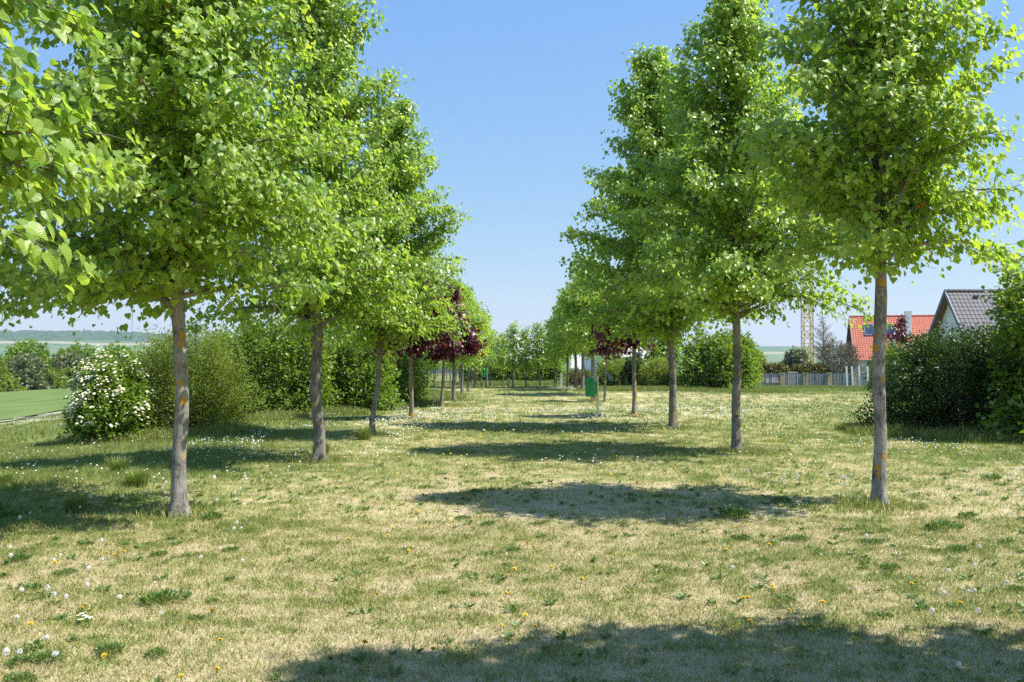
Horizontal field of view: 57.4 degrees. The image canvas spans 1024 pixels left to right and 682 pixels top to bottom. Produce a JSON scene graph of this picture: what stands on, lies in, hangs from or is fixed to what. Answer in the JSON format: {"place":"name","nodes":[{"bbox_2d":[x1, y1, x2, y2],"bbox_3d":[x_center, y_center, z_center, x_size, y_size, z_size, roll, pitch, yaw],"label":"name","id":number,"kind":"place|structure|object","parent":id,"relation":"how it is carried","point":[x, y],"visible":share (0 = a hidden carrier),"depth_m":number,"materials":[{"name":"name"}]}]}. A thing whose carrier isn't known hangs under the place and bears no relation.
{"place":"outdoors","nodes":[
{"label":"outdoors","id":0,"kind":"place"},
{"bbox_2d":[0,410,67,421],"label":"field track","id":1,"kind":"structure","parent":0,"point":[47,414],"depth_m":40.28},
{"bbox_2d":[0,378,277,419],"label":"crop field","id":2,"kind":"structure","parent":0,"point":[14,404],"depth_m":59.42,"materials":[{"name":"plant"}]},
{"bbox_2d":[0,340,847,367],"bbox_3d":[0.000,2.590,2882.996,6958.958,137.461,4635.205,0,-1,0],"label":"hills","id":3,"kind":"structure","parent":0,"point":[775,354],"depth_m":3041.93,"materials":[{"name":"plant"}]},
{"bbox_2d":[0,330,352,348],"bbox_3d":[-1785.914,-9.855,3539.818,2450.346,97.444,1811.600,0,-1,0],"label":"ridge forest","id":4,"kind":"object","parent":3,"relation":"on","point":[41,335],"visible":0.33,"depth_m":3481.77,"materials":[{"name":"plant"}]},
{"bbox_2d":[0,379,927,443],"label":"lawn grass","id":5,"kind":"structure","parent":0,"point":[29,431],"depth_m":29.19,"materials":[{"name":"plant"}]},
{"bbox_2d":[0,371,1023,681],"bbox_3d":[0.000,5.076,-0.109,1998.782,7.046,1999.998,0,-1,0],"label":"ground","id":6,"kind":"structure","parent":0,"point":[626,395],"depth_m":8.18,"materials":[{"name":"plant"}]},
{"bbox_2d":[0,355,16,378],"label":"field edge tree","id":7,"kind":"object","parent":6,"relation":"on","point":[3,367],"visible":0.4,"depth_m":157.33,"materials":[{"name":"green plant"}]},
{"bbox_2d":[0,470,18,484],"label":"grass tuft","id":8,"kind":"object","parent":6,"relation":"on","point":[5,475],"visible":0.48,"depth_m":12.13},
{"bbox_2d":[0,509,21,517],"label":"weed clump","id":9,"kind":"object","parent":6,"relation":"on","point":[11,512],"visible":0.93,"depth_m":9.52,"materials":[{"name":"green plant"}]},
{"bbox_2d":[0,373,26,391],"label":"field edge shrub","id":10,"kind":"object","parent":6,"relation":"on","point":[9,383],"visible":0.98,"depth_m":149.48,"materials":[{"name":"green plant"}]},
{"bbox_2d":[4,655,28,666],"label":"weed clump","id":11,"kind":"object","parent":6,"relation":"on","point":[14,658],"visible":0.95,"depth_m":5.02,"materials":[{"name":"green plant"}]},
{"bbox_2d":[7,552,29,560],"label":"weed clump","id":12,"kind":"object","parent":6,"relation":"on","point":[21,555],"visible":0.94,"depth_m":7.48,"materials":[{"name":"green plant"}]},
{"bbox_2d":[3,671,36,681],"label":"weed clump","id":13,"kind":"object","parent":6,"relation":"on","point":[17,676],"visible":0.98,"depth_m":4.75,"materials":[{"name":"green plant"}]},
{"bbox_2d":[1,337,54,371],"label":"field edge tree","id":14,"kind":"object","parent":6,"relation":"on","point":[24,347],"visible":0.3,"depth_m":174.49,"materials":[{"name":"green plant"}]},
{"bbox_2d":[5,351,54,389],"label":"field edge tree","id":15,"kind":"object","parent":6,"relation":"on","point":[32,364],"visible":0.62,"depth_m":161.26,"materials":[{"name":"plant"}]},
{"bbox_2d":[21,582,42,589],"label":"weed clump","id":16,"kind":"object","parent":6,"relation":"on","point":[33,586],"visible":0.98,"depth_m":6.65,"materials":[{"name":"green plant"}]},
{"bbox_2d":[23,649,66,663],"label":"weed clump","id":17,"kind":"object","parent":6,"relation":"on","point":[39,656],"visible":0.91,"depth_m":5.07,"materials":[{"name":"green plant"}]},
{"bbox_2d":[23,365,73,389],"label":"field edge shrub","id":18,"kind":"object","parent":6,"relation":"on","point":[55,378],"visible":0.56,"depth_m":166.54,"materials":[{"name":"green plant"}]},
{"bbox_2d":[52,567,78,573],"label":"weed clump","id":19,"kind":"object","parent":6,"relation":"on","point":[65,570],"visible":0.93,"depth_m":7.04,"materials":[{"name":"green plant"}]},
{"bbox_2d":[50,350,92,387],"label":"field edge tree","id":20,"kind":"object","parent":6,"relation":"on","point":[66,360],"visible":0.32,"depth_m":179.63,"materials":[{"name":"green plant"}]},
{"bbox_2d":[0,0,144,301],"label":"lime tree","id":21,"kind":"object","parent":6,"relation":"on","point":[24,154],"visible":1,"depth_m":4.53,"materials":[{"name":"green plant"}]},
{"bbox_2d":[53,492,92,513],"bbox_3d":[-4.609,1.710,9.875,0.419,0.233,0.442,-1,-2,45],"label":"grass tuft","id":22,"kind":"object","parent":6,"relation":"on","point":[71,504],"visible":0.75,"depth_m":9.81,"materials":[{"name":"plant"}]},
{"bbox_2d":[49,338,103,383],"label":"field edge tree","id":23,"kind":"object","parent":6,"relation":"on","point":[77,347],"visible":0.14,"depth_m":194.87,"materials":[{"name":"green plant"}]},
{"bbox_2d":[93,640,125,655],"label":"weed clump","id":24,"kind":"object","parent":6,"relation":"on","point":[105,645],"visible":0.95,"depth_m":5.22,"materials":[{"name":"green plant"}]},
{"bbox_2d":[56,343,167,443],"bbox_3d":[-8.743,1.137,20.393,2.223,2.220,2.527,0,-1,0],"label":"flowering viburnum","id":25,"kind":"object","parent":6,"relation":"on","point":[101,401],"visible":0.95,"depth_m":20.00,"materials":[{"name":"green plant"}]},
{"bbox_2d":[104,455,134,472],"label":"grass tuft","id":26,"kind":"object","parent":6,"relation":"on","point":[119,463],"visible":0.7,"depth_m":13.29,"materials":[{"name":"plant"}]},
{"bbox_2d":[100,339,148,367],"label":"field edge tree","id":27,"kind":"object","parent":6,"relation":"on","point":[113,349],"visible":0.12,"depth_m":213.41,"materials":[{"name":"green plant"}]},
{"bbox_2d":[119,465,154,487],"bbox_3d":[-4.744,1.728,11.883,0.556,0.285,0.588,0,-1,0],"label":"grass tuft","id":28,"kind":"object","parent":6,"relation":"on","point":[140,478],"visible":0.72,"depth_m":11.80,"materials":[{"name":"plant"}]},
{"bbox_2d":[0,382,298,428],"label":"dry verge","id":29,"kind":"structure","parent":6,"relation":"on","point":[32,420],"depth_m":36.97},
{"bbox_2d":[142,646,168,658],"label":"weed clump","id":30,"kind":"object","parent":6,"relation":"on","point":[157,649],"visible":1,"depth_m":5.15,"materials":[{"name":"green plant"}]},
{"bbox_2d":[138,587,192,603],"bbox_3d":[-2.339,1.709,6.329,0.366,0.090,0.297,1,-1,-34],"label":"weed clump","id":31,"kind":"object","parent":6,"relation":"on","point":[162,593],"visible":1,"depth_m":6.29,"materials":[{"name":"green plant"}]},
{"bbox_2d":[0,0,394,518],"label":"lime tree","id":32,"kind":"object","parent":6,"relation":"on","point":[201,144],"visible":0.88,"depth_m":9.03,"materials":[{"name":"green plant"}]},
{"bbox_2d":[124,318,281,433],"bbox_3d":[-7.432,0.789,21.686,3.450,2.840,3.120,1,-2,-39],"label":"yellow green shrub","id":33,"kind":"object","parent":6,"relation":"on","point":[211,387],"visible":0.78,"depth_m":21.05,"materials":[{"name":"green plant"}]},
{"bbox_2d":[201,511,223,518],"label":"weed clump","id":34,"kind":"object","parent":6,"relation":"on","point":[219,515],"visible":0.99,"depth_m":9.43,"materials":[{"name":"green plant"}]},
{"bbox_2d":[189,320,277,411],"bbox_3d":[-9.072,0.856,30.202,3.144,3.278,2.846,-1,-1,29],"label":"hazel shrub","id":35,"kind":"object","parent":6,"relation":"on","point":[225,328],"visible":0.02,"depth_m":29.74,"materials":[{"name":"green plant"}]},
{"bbox_2d":[221,312,342,414],"bbox_3d":[-7.181,0.651,28.403,3.672,3.342,3.630,-1,-1,29],"label":"hazel shrub","id":36,"kind":"object","parent":6,"relation":"on","point":[284,389],"visible":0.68,"depth_m":27.77,"materials":[{"name":"green plant"}]},
{"bbox_2d":[170,0,458,461],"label":"lime tree","id":37,"kind":"object","parent":6,"relation":"on","point":[335,47],"visible":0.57,"depth_m":14.98,"materials":[{"name":"green plant"}]},
{"bbox_2d":[307,328,408,411],"bbox_3d":[-5.103,0.682,30.437,3.600,3.274,3.628,0,-1,0],"label":"hazel shrub","id":38,"kind":"object","parent":6,"relation":"on","point":[361,395],"visible":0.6,"depth_m":29.52,"materials":[{"name":"green plant"}]},
{"bbox_2d":[354,426,372,439],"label":"grass tuft","id":39,"kind":"object","parent":6,"relation":"on","point":[363,434],"visible":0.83,"depth_m":18.88,"materials":[{"name":"plant"}]},
{"bbox_2d":[290,94,476,434],"bbox_3d":[-2.721,-1.537,20.001,3.932,7.339,4.013,0,-1,0],"label":"lime tree","id":40,"kind":"object","parent":6,"relation":"on","point":[380,337],"visible":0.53,"depth_m":19.60,"materials":[{"name":"green plant"}]},
{"bbox_2d":[388,348,435,404],"bbox_3d":[-4.104,1.141,33.826,2.483,2.527,3.098,0,-1,15],"label":"hazel shrub","id":41,"kind":"object","parent":6,"relation":"on","point":[403,382],"visible":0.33,"depth_m":33.31,"materials":[{"name":"green plant"}]},
{"bbox_2d":[364,256,462,419],"bbox_3d":[-2.816,-0.269,25.666,2.775,5.034,2.630,0,-1,-17],"label":"red maple","id":42,"kind":"object","parent":6,"relation":"on","point":[422,348],"visible":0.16,"depth_m":25.26,"materials":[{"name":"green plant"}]},
{"bbox_2d":[420,354,448,386],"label":"young tree","id":43,"kind":"object","parent":6,"relation":"on","point":[433,367],"visible":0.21,"depth_m":57.46,"materials":[{"name":"green plant"}]},
{"bbox_2d":[408,282,488,406],"bbox_3d":[-2.316,0.155,32.937,2.981,4.546,3.203,0,-1,0],"label":"red maple","id":44,"kind":"object","parent":6,"relation":"on","point":[471,345],"visible":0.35,"depth_m":32.76,"materials":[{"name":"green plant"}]},
{"bbox_2d":[422,276,492,400],"bbox_3d":[-2.307,-0.102,36.599,3.209,5.148,3.252,0,-1,-5],"label":"lime tree","id":45,"kind":"object","parent":6,"relation":"on","point":[478,321],"visible":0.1,"depth_m":36.62,"materials":[{"name":"green plant"}]},
{"bbox_2d":[445,283,496,392],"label":"lime tree","id":46,"kind":"object","parent":6,"relation":"on","point":[479,310],"visible":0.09,"depth_m":45.41,"materials":[{"name":"green plant"}]},
{"bbox_2d":[458,360,489,381],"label":"hedge bush","id":47,"kind":"object","parent":6,"relation":"on","point":[478,375],"visible":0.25,"depth_m":67.87,"materials":[{"name":"green plant"}]},
{"bbox_2d":[455,319,502,387],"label":"lime tree","id":48,"kind":"object","parent":6,"relation":"on","point":[483,362],"visible":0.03,"depth_m":54.80,"materials":[{"name":"green plant"}]},
{"bbox_2d":[457,284,505,391],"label":"lime tree","id":49,"kind":"object","parent":6,"relation":"on","point":[468,368],"visible":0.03,"depth_m":48.61,"materials":[{"name":"green plant"}]},
{"bbox_2d":[477,333,501,385],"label":"young tree","id":50,"kind":"object","parent":6,"relation":"on","point":[490,365],"visible":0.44,"depth_m":59.25,"materials":[{"name":"green plant"}]},
{"bbox_2d":[488,331,513,385],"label":"young tree","id":51,"kind":"object","parent":6,"relation":"on","point":[502,347],"visible":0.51,"depth_m":59.36,"materials":[{"name":"green plant"}]},
{"bbox_2d":[488,363,522,380],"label":"hedge bush","id":52,"kind":"object","parent":6,"relation":"on","point":[497,375],"visible":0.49,"depth_m":67.35,"materials":[{"name":"green plant"}]},
{"bbox_2d":[0,386,1022,480],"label":"daisy carpet","id":53,"kind":"object","parent":6,"relation":"on","point":[509,425],"visible":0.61,"depth_m":23.09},
{"bbox_2d":[494,320,528,386],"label":"young tree","id":54,"kind":"object","parent":6,"relation":"on","point":[511,339],"visible":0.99,"depth_m":55.57,"materials":[{"name":"green plant"}]},
{"bbox_2d":[0,457,1023,681],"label":"weeds","id":55,"kind":"object","parent":6,"relation":"on","point":[508,635],"visible":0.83,"depth_m":7.64,"materials":[{"name":"green plant"}]},
{"bbox_2d":[509,324,537,386],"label":"young tree","id":56,"kind":"object","parent":6,"relation":"on","point":[522,364],"visible":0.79,"depth_m":55.63,"materials":[{"name":"green plant"}]},
{"bbox_2d":[516,360,541,380],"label":"hedge bush","id":57,"kind":"object","parent":6,"relation":"on","point":[529,375],"visible":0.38,"depth_m":67.55,"materials":[{"name":"green plant"}]},
{"bbox_2d":[136,387,924,522],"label":"grass","id":58,"kind":"structure","parent":6,"relation":"on","point":[883,505],"depth_m":10.31,"materials":[{"name":"plant"}]},
{"bbox_2d":[523,321,554,387],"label":"young tree","id":59,"kind":"object","parent":6,"relation":"on","point":[536,348],"visible":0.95,"depth_m":54.72,"materials":[{"name":"green plant"}]},
{"bbox_2d":[535,361,565,380],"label":"hedge bush","id":60,"kind":"object","parent":6,"relation":"on","point":[547,374],"visible":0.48,"depth_m":67.38,"materials":[{"name":"green plant"}]},
{"bbox_2d":[540,318,571,386],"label":"young tree","id":61,"kind":"object","parent":6,"relation":"on","point":[558,363],"visible":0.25,"depth_m":57.46,"materials":[{"name":"green plant"}]},
{"bbox_2d":[539,289,577,387],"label":"lime tree","id":62,"kind":"object","parent":6,"relation":"on","point":[567,368],"visible":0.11,"depth_m":55.67,"materials":[{"name":"green plant"}]},
{"bbox_2d":[537,349,580,369],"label":"white hall","id":63,"kind":"structure","parent":6,"relation":"on","point":[578,362],"depth_m":150.52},
{"bbox_2d":[538,287,604,388],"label":"lime tree","id":64,"kind":"object","parent":6,"relation":"on","point":[569,352],"visible":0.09,"depth_m":52.22,"materials":[{"name":"green plant"}]},
{"bbox_2d":[564,366,590,385],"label":"brown shrub","id":65,"kind":"object","parent":6,"relation":"on","point":[571,377],"visible":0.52,"depth_m":60.08,"materials":[{"name":"yellow plant"}]},
{"bbox_2d":[546,266,611,388],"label":"lime tree","id":66,"kind":"object","parent":6,"relation":"on","point":[558,335],"visible":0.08,"depth_m":49.94,"materials":[{"name":"green plant"}]},
{"bbox_2d":[542,256,622,376],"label":"lime tree","id":67,"kind":"object","parent":6,"relation":"on","point":[587,342],"visible":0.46,"depth_m":43.84,"materials":[{"name":"green plant"}]},
{"bbox_2d":[585,376,598,416],"bbox_3d":[2.259,1.686,26.694,0.356,1.370,0.305,-1,-1,28],"label":"litter bin","id":68,"kind":"object","parent":6,"relation":"on","point":[591,386],"visible":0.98,"depth_m":26.62,"materials":[{"name":"metal"}]},
{"bbox_2d":[587,294,631,401],"bbox_3d":[3.859,0.255,37.075,1.921,4.562,2.198,0,-1,0],"label":"red maple","id":69,"kind":"object","parent":6,"relation":"on","point":[601,350],"visible":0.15,"depth_m":37.02,"materials":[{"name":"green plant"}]},
{"bbox_2d":[594,358,624,386],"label":"willow shrub","id":70,"kind":"object","parent":6,"relation":"on","point":[614,368],"visible":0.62,"depth_m":58.01,"materials":[{"name":"green plant"}]},
{"bbox_2d":[594,342,631,367],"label":"garden tree","id":71,"kind":"object","parent":6,"relation":"on","point":[612,358],"visible":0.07,"depth_m":83.47,"materials":[{"name":"green plant"}]},
{"bbox_2d":[584,342,652,375],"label":"white house","id":72,"kind":"structure","parent":6,"relation":"on","point":[587,364],"depth_m":113.72,"materials":[{"name":"grey paint"}]},
{"bbox_2d":[590,257,662,415],"bbox_3d":[3.523,-0.100,27.046,2.506,4.784,2.333,-1,-1,33],"label":"red maple","id":73,"kind":"object","parent":6,"relation":"on","point":[634,346],"visible":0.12,"depth_m":26.91,"materials":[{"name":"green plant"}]},
{"bbox_2d":[618,355,645,386],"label":"dark shrub","id":74,"kind":"object","parent":6,"relation":"on","point":[626,376],"visible":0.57,"depth_m":55.49,"materials":[{"name":"green plant"}]},
{"bbox_2d":[636,355,679,386],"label":"willow shrub","id":75,"kind":"object","parent":6,"relation":"on","point":[653,373],"visible":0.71,"depth_m":54.01,"materials":[{"name":"green plant"}]},
{"bbox_2d":[636,338,687,368],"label":"garden tree","id":76,"kind":"object","parent":6,"relation":"on","point":[664,352],"visible":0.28,"depth_m":71.60,"materials":[{"name":"green plant"}]},
{"bbox_2d":[336,398,987,479],"bbox_3d":[5.471,2.098,25.960,16.949,0.142,27.950,0,-1,0],"label":"dandelion carpet","id":77,"kind":"object","parent":6,"relation":"on","point":[642,432],"visible":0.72,"depth_m":19.10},
{"bbox_2d":[559,42,767,428],"bbox_3d":[3.678,-2.503,22.644,5.236,9.457,5.620,0,-1,0],"label":"lime tree","id":78,"kind":"object","parent":6,"relation":"on","point":[641,113],"visible":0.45,"depth_m":22.08,"materials":[{"name":"green plant"}]},
{"bbox_2d":[676,326,762,388],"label":"hazel shrub","id":79,"kind":"object","parent":6,"relation":"on","point":[702,360],"visible":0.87,"depth_m":51.65,"materials":[{"name":"green plant"}]},
{"bbox_2d":[717,504,750,517],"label":"weed clump","id":80,"kind":"object","parent":6,"relation":"on","point":[725,509],"visible":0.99,"depth_m":9.53,"materials":[{"name":"green plant"}]},
{"bbox_2d":[707,323,767,388],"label":"hazel shrub","id":81,"kind":"object","parent":6,"relation":"on","point":[757,353],"visible":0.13,"depth_m":53.04,"materials":[{"name":"green plant"}]},
{"bbox_2d":[602,0,893,451],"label":"lime tree","id":82,"kind":"object","parent":6,"relation":"on","point":[718,197],"visible":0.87,"depth_m":15.92,"materials":[{"name":"green plant"}]},
{"bbox_2d":[758,361,790,384],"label":"garden hedge","id":83,"kind":"object","parent":6,"relation":"on","point":[772,368],"visible":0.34,"depth_m":99.99,"materials":[{"name":"green plant"}]},
{"bbox_2d":[771,593,795,602],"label":"weed clump","id":84,"kind":"object","parent":6,"relation":"on","point":[784,597],"visible":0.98,"depth_m":6.26,"materials":[{"name":"green plant"}]},
{"bbox_2d":[780,345,812,368],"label":"lilac shrub","id":85,"kind":"object","parent":6,"relation":"on","point":[794,356],"visible":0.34,"depth_m":102.42,"materials":[{"name":"green plant"}]},
{"bbox_2d":[784,534,810,541],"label":"weed clump","id":86,"kind":"object","parent":6,"relation":"on","point":[793,537],"visible":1,"depth_m":8.29,"materials":[{"name":"green plant"}]},
{"bbox_2d":[769,372,850,385],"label":"fence","id":87,"kind":"object","parent":6,"relation":"on","point":[778,379],"visible":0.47,"depth_m":95.52,"materials":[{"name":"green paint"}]},
{"bbox_2d":[789,361,832,384],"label":"garden hedge","id":88,"kind":"object","parent":6,"relation":"on","point":[811,367],"visible":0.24,"depth_m":100.33,"materials":[{"name":"green plant"}]},
{"bbox_2d":[757,373,871,385],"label":"board fence","id":89,"kind":"object","parent":6,"relation":"on","point":[801,378],"visible":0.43,"depth_m":96.72,"materials":[{"name":"wood"}]},
{"bbox_2d":[808,316,837,364],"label":"bare tree","id":90,"kind":"object","parent":6,"relation":"on","point":[824,331],"visible":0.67,"depth_m":106.89,"materials":[{"name":"plant"}]},
{"bbox_2d":[762,207,886,361],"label":"tower crane","id":91,"kind":"object","parent":6,"relation":"on","point":[810,329],"visible":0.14,"depth_m":167.66,"materials":[{"name":"yellow metal"}]},
{"bbox_2d":[815,334,865,380],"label":"bare shrub","id":92,"kind":"object","parent":6,"relation":"on","point":[839,352],"visible":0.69,"depth_m":100.84,"materials":[{"name":"plant"}]},
{"bbox_2d":[845,366,868,386],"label":"fence posts","id":93,"kind":"object","parent":6,"relation":"on","point":[852,381],"visible":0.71,"depth_m":91.86,"materials":[{"name":"white paint"}]},
{"bbox_2d":[717,0,1023,504],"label":"lime tree","id":94,"kind":"object","parent":6,"relation":"on","point":[880,87],"visible":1,"depth_m":9.85,"materials":[{"name":"green plant"}]},
{"bbox_2d":[864,340,902,389],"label":"garden shrub","id":95,"kind":"object","parent":6,"relation":"on","point":[890,354],"visible":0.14,"depth_m":58.20,"materials":[{"name":"green plant"}]},
{"bbox_2d":[844,311,933,373],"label":"red roof house","id":96,"kind":"structure","parent":6,"relation":"on","point":[862,341],"depth_m":117.39,"materials":[{"name":"tile"}]},
{"bbox_2d":[880,562,900,569],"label":"weed clump","id":97,"kind":"object","parent":6,"relation":"on","point":[892,566],"visible":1,"depth_m":7.09,"materials":[{"name":"green plant"}]},
{"bbox_2d":[870,314,918,364],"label":"plum tree","id":98,"kind":"object","parent":6,"relation":"on","point":[899,328],"visible":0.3,"depth_m":74.72,"materials":[{"name":"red plant"}]},
{"bbox_2d":[849,319,1023,432],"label":"dark shrub","id":99,"kind":"object","parent":6,"relation":"on","point":[935,381],"visible":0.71,"depth_m":20.27,"materials":[{"name":"green plant"}]},
{"bbox_2d":[923,519,964,529],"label":"weed clump","id":100,"kind":"object","parent":6,"relation":"on","point":[943,523],"visible":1,"depth_m":8.77,"materials":[{"name":"green plant"}]},
{"bbox_2d":[957,511,976,518],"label":"weed clump","id":101,"kind":"object","parent":6,"relation":"on","point":[966,514],"visible":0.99,"depth_m":9.44,"materials":[{"name":"green plant"}]},
{"bbox_2d":[925,289,1023,345],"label":"grey roof house","id":102,"kind":"structure","parent":6,"relation":"on","point":[968,307],"depth_m":59.57,"materials":[{"name":"tile"}]},
{"bbox_2d":[979,472,1002,479],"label":"weed clump","id":103,"kind":"object","parent":6,"relation":"on","point":[992,476],"visible":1,"depth_m":12.41,"materials":[{"name":"green plant"}]},
{"bbox_2d":[966,253,1023,443],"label":"maple bush","id":104,"kind":"object","parent":6,"relation":"on","point":[1013,330],"visible":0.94,"depth_m":19.01,"materials":[{"name":"green plant"}]},
{"bbox_2d":[0,425,1023,522],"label":"lawn grass","id":105,"kind":"structure","parent":0,"point":[19,482],"depth_m":13.53,"materials":[{"name":"plant"}]},
{"bbox_2d":[0,0,1023,346],"label":"sky","id":106,"kind":"structure","parent":0,"point":[516,99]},
{"bbox_2d":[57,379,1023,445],"bbox_3d":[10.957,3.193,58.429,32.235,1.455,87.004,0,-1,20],"label":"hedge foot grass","id":107,"kind":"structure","parent":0,"point":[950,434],"depth_m":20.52,"materials":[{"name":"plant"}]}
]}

